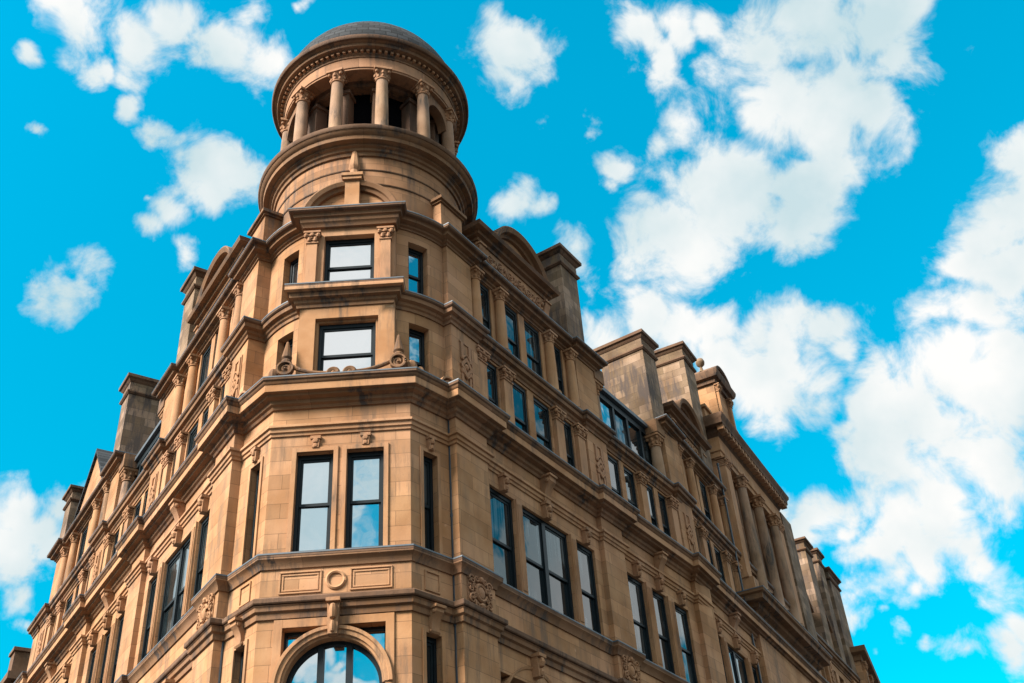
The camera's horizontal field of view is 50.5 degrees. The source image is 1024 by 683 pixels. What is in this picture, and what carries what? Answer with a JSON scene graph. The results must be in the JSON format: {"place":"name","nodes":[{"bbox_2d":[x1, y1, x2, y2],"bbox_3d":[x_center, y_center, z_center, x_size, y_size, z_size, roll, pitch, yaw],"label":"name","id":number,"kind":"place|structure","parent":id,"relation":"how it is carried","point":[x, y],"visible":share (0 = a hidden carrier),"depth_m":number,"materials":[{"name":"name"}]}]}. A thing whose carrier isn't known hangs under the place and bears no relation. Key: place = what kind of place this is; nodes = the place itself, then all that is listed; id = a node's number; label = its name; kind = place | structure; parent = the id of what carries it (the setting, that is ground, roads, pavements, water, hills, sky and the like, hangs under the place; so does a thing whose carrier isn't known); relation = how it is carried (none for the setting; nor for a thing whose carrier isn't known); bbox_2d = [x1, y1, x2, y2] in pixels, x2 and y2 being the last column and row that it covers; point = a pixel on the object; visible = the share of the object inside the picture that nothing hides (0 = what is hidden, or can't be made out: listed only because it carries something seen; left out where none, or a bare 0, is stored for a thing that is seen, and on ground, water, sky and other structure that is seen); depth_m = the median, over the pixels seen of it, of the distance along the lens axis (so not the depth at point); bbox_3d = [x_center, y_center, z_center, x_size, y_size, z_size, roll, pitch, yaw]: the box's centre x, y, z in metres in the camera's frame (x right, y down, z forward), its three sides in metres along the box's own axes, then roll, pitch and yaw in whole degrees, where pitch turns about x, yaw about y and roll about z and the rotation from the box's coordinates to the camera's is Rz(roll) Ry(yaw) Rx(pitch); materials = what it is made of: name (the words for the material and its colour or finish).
{"place":"outdoors","nodes":[
{"label":"outdoors","id":0,"kind":"place"},
{"bbox_2d":[0,0,1023,682],"label":"sky","id":1,"kind":"structure","parent":0,"point":[822,200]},
{"label":"road","id":2,"kind":"structure","parent":0,"visible":0},
{"bbox_2d":[0,646,30,682],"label":"neighbour building","id":3,"kind":"structure","parent":2,"relation":"on","point":[19,657],"depth_m":59.48,"materials":[{"name":"stone"}]},
{"bbox_2d":[14,21,880,682],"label":"corner building","id":4,"kind":"structure","parent":2,"relation":"on","point":[390,415],"depth_m":33.15,"materials":[{"name":"stone"}]},
{"bbox_2d":[66,594,72,611],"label":"sash window","id":5,"kind":"structure","parent":4,"relation":"in","point":[69,603],"depth_m":44.88,"materials":[{"name":"grey glass"}]},
{"bbox_2d":[78,525,88,561],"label":"sash window","id":6,"kind":"structure","parent":4,"relation":"in","point":[82,547],"depth_m":46.55,"materials":[{"name":"black glass"}]},
{"bbox_2d":[88,648,96,682],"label":"sash window","id":7,"kind":"structure","parent":4,"relation":"in","point":[94,652],"depth_m":37.58,"materials":[{"name":"black glass"}]},
{"bbox_2d":[99,631,110,682],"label":"sash window","id":8,"kind":"structure","parent":4,"relation":"in","point":[108,636],"depth_m":36.30,"materials":[{"name":"black glass"}]},
{"bbox_2d":[112,530,119,556],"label":"sash window","id":9,"kind":"structure","parent":4,"relation":"in","point":[117,535],"depth_m":40.41,"materials":[{"name":"black glass"}]},
{"bbox_2d":[111,616,123,682],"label":"sash window","id":10,"kind":"structure","parent":4,"relation":"in","point":[122,619],"depth_m":35.11,"materials":[{"name":"black glass"}]},
{"bbox_2d":[134,499,141,518],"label":"sash window","id":11,"kind":"structure","parent":4,"relation":"in","point":[137,512],"depth_m":38.82,"materials":[{"name":"black glass"}]},
{"bbox_2d":[143,491,147,515],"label":"sash window","id":12,"kind":"structure","parent":4,"relation":"in","point":[147,491],"depth_m":38.01,"materials":[{"name":"grey glass"}]},
{"bbox_2d":[141,575,157,659],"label":"sash window","id":13,"kind":"structure","parent":4,"relation":"in","point":[153,587],"depth_m":32.87,"materials":[{"name":"black glass"}]},
{"bbox_2d":[157,536,190,642],"bbox_3d":[-9.525,7.149,30.998,0.130,2.870,2.620,18,-42,-28],"label":"sash window","id":14,"kind":"structure","parent":4,"relation":"in","point":[174,588],"depth_m":31.41,"materials":[{"name":"grey glass"}]},
{"bbox_2d":[187,421,198,456],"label":"sash window","id":15,"kind":"structure","parent":4,"relation":"in","point":[193,433],"depth_m":34.91,"materials":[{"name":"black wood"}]},
{"bbox_2d":[193,513,209,596],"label":"sash window","id":16,"kind":"structure","parent":4,"relation":"in","point":[204,528],"depth_m":29.99,"materials":[{"name":"black glass"}]},
{"bbox_2d":[199,343,211,387],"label":"sash window","id":17,"kind":"structure","parent":4,"relation":"in","point":[206,356],"depth_m":36.70,"materials":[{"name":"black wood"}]},
{"bbox_2d":[203,407,208,425],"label":"sash window","id":18,"kind":"structure","parent":4,"relation":"in","point":[206,412],"depth_m":34.21,"materials":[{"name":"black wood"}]},
{"bbox_2d":[239,651,243,682],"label":"sash window","id":19,"kind":"structure","parent":4,"relation":"in","point":[242,654],"depth_m":25.40,"materials":[{"name":"black glass"}]},
{"bbox_2d":[250,469,259,558],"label":"sash window","id":20,"kind":"structure","parent":4,"relation":"in","point":[258,472],"depth_m":27.74,"materials":[{"name":"black glass"}]},
{"bbox_2d":[284,339,292,353],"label":"sash window","id":21,"kind":"structure","parent":4,"relation":"in","point":[290,341],"depth_m":31.08,"materials":[{"name":"black wood"}]},
{"bbox_2d":[289,257,298,282],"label":"sash window","id":22,"kind":"structure","parent":4,"relation":"in","point":[294,264],"depth_m":32.77,"materials":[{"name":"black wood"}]},
{"bbox_2d":[292,454,333,551],"bbox_3d":[-4.966,4.101,27.281,0.950,2.810,0.120,-4,-36,-1],"label":"sash window","id":23,"kind":"structure","parent":4,"relation":"in","point":[313,501],"depth_m":27.27,"materials":[{"name":"glass"}]},
{"bbox_2d":[283,626,385,682],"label":"arched window","id":24,"kind":"structure","parent":4,"relation":"in","point":[334,661],"depth_m":24.95,"materials":[{"name":"blue glass"}]},
{"bbox_2d":[317,322,375,370],"bbox_3d":[-4.557,0.376,30.013,1.600,2.080,0.120,-4,-36,-1],"label":"sash window","id":25,"kind":"structure","parent":4,"relation":"in","point":[340,346],"depth_m":30.18,"materials":[{"name":"white glass"}]},
{"bbox_2d":[324,238,374,280],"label":"sash window","id":26,"kind":"structure","parent":4,"relation":"in","point":[348,259],"depth_m":32.02,"materials":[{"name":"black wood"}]},
{"bbox_2d":[345,451,383,547],"bbox_3d":[-3.679,4.017,27.302,0.950,2.810,0.120,-4,-36,-1],"label":"sash window","id":27,"kind":"structure","parent":4,"relation":"in","point":[365,473],"depth_m":27.29,"materials":[{"name":"blue glass"}]},
{"bbox_2d":[408,248,423,294],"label":"sash window","id":28,"kind":"structure","parent":4,"relation":"in","point":[415,258],"depth_m":32.55,"materials":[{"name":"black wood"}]},
{"bbox_2d":[409,328,424,369],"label":"sash window","id":29,"kind":"structure","parent":4,"relation":"in","point":[416,338],"depth_m":30.87,"materials":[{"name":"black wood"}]},
{"bbox_2d":[424,456,433,550],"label":"sash window","id":30,"kind":"structure","parent":4,"relation":"in","point":[428,468],"depth_m":27.76,"materials":[{"name":"black glass"}]},
{"bbox_2d":[426,636,436,682],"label":"sash window","id":31,"kind":"structure","parent":4,"relation":"in","point":[431,642],"depth_m":25.35,"materials":[{"name":"black glass"}]},
{"bbox_2d":[480,283,490,335],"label":"sash window","id":32,"kind":"structure","parent":4,"relation":"in","point":[484,291],"depth_m":34.77,"materials":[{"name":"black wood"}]},
{"bbox_2d":[486,361,498,406],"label":"sash window","id":33,"kind":"structure","parent":4,"relation":"in","point":[491,370],"depth_m":32.91,"materials":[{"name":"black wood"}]},
{"bbox_2d":[490,487,516,588],"bbox_3d":[-0.323,5.417,29.600,0.120,2.870,1.200,-25,-41,25],"label":"sash window","id":34,"kind":"structure","parent":4,"relation":"in","point":[501,507],"depth_m":29.76,"materials":[{"name":"blue glass"}]},
{"bbox_2d":[504,303,519,359],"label":"sash window","id":35,"kind":"structure","parent":4,"relation":"in","point":[511,317],"depth_m":35.77,"materials":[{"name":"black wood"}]},
{"bbox_2d":[512,381,528,433],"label":"sash window","id":36,"kind":"structure","parent":4,"relation":"in","point":[519,394],"depth_m":33.90,"materials":[{"name":"blue glass"}]},
{"bbox_2d":[524,320,542,377],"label":"sash window","id":37,"kind":"structure","parent":4,"relation":"in","point":[531,335],"depth_m":36.60,"materials":[{"name":"glass"}]},
{"bbox_2d":[533,397,551,450],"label":"sash window","id":38,"kind":"structure","parent":4,"relation":"in","point":[543,433],"depth_m":34.78,"materials":[{"name":"glass"}]},
{"bbox_2d":[522,508,574,619],"bbox_3d":[0.940,6.439,31.128,0.130,2.870,2.620,-25,-41,25],"label":"sash window","id":39,"kind":"structure","parent":4,"relation":"in","point":[547,562],"depth_m":31.31,"materials":[{"name":"grey glass"}]},
{"bbox_2d":[554,346,564,395],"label":"sash window","id":40,"kind":"structure","parent":4,"relation":"in","point":[557,352],"depth_m":37.73,"materials":[{"name":"black glass"}]},
{"bbox_2d":[563,421,574,467],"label":"sash window","id":41,"kind":"structure","parent":4,"relation":"in","point":[567,427],"depth_m":35.85,"materials":[{"name":"black glass"}]},
{"bbox_2d":[576,542,600,633],"bbox_3d":[2.195,7.464,32.659,0.120,2.870,1.200,-25,-41,25],"label":"sash window","id":42,"kind":"structure","parent":4,"relation":"in","point":[585,559],"depth_m":32.86,"materials":[{"name":"grey glass"}]},
{"bbox_2d":[607,454,621,496],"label":"sash window","id":43,"kind":"structure","parent":4,"relation":"in","point":[613,465],"depth_m":38.02,"materials":[{"name":"grey glass"}]},
{"bbox_2d":[623,466,637,507],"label":"sash window","id":44,"kind":"structure","parent":4,"relation":"in","point":[629,479],"depth_m":38.81,"materials":[{"name":"black glass"}]},
{"bbox_2d":[627,574,652,661],"bbox_3d":[4.018,8.948,34.876,0.120,2.870,1.180,-25,-41,25],"label":"sash window","id":45,"kind":"structure","parent":4,"relation":"in","point":[635,587],"depth_m":35.08,"materials":[{"name":"grey glass"}]},
{"bbox_2d":[646,485,657,527],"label":"sash window","id":46,"kind":"structure","parent":4,"relation":"in","point":[649,490],"depth_m":39.79,"materials":[{"name":"black glass"}]},
{"bbox_2d":[652,590,674,673],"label":"sash window","id":47,"kind":"structure","parent":4,"relation":"in","point":[665,645],"depth_m":36.17,"materials":[{"name":"grey glass"}]},
{"bbox_2d":[658,493,670,536],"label":"sash window","id":48,"kind":"structure","parent":4,"relation":"in","point":[662,503],"depth_m":40.47,"materials":[{"name":"black glass"}]},
{"bbox_2d":[674,604,697,682],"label":"sash window","id":49,"kind":"structure","parent":4,"relation":"in","point":[687,653],"depth_m":37.33,"materials":[{"name":"glass"}]},
{"bbox_2d":[699,480,711,521],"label":"sash window","id":50,"kind":"structure","parent":4,"relation":"in","point":[703,491],"depth_m":46.53,"materials":[{"name":"black glass"}]},
{"bbox_2d":[706,538,713,565],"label":"sash window","id":51,"kind":"structure","parent":4,"relation":"in","point":[711,560],"depth_m":44.00,"materials":[{"name":"black glass"}]},
{"bbox_2d":[713,545,725,582],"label":"sash window","id":52,"kind":"structure","parent":4,"relation":"in","point":[718,558],"depth_m":44.77,"materials":[{"name":"black glass"}]},
{"bbox_2d":[718,637,726,681],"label":"sash window","id":53,"kind":"structure","parent":4,"relation":"in","point":[718,637],"depth_m":40.12,"materials":[{"name":"black glass"}]},
{"bbox_2d":[728,646,747,682],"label":"sash window","id":54,"kind":"structure","parent":4,"relation":"in","point":[737,662],"depth_m":41.63,"materials":[{"name":"black glass"}]},
{"bbox_2d":[751,665,757,682],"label":"sash window","id":55,"kind":"structure","parent":4,"relation":"in","point":[753,669],"depth_m":43.38,"materials":[{"name":"black glass"}]}
]}

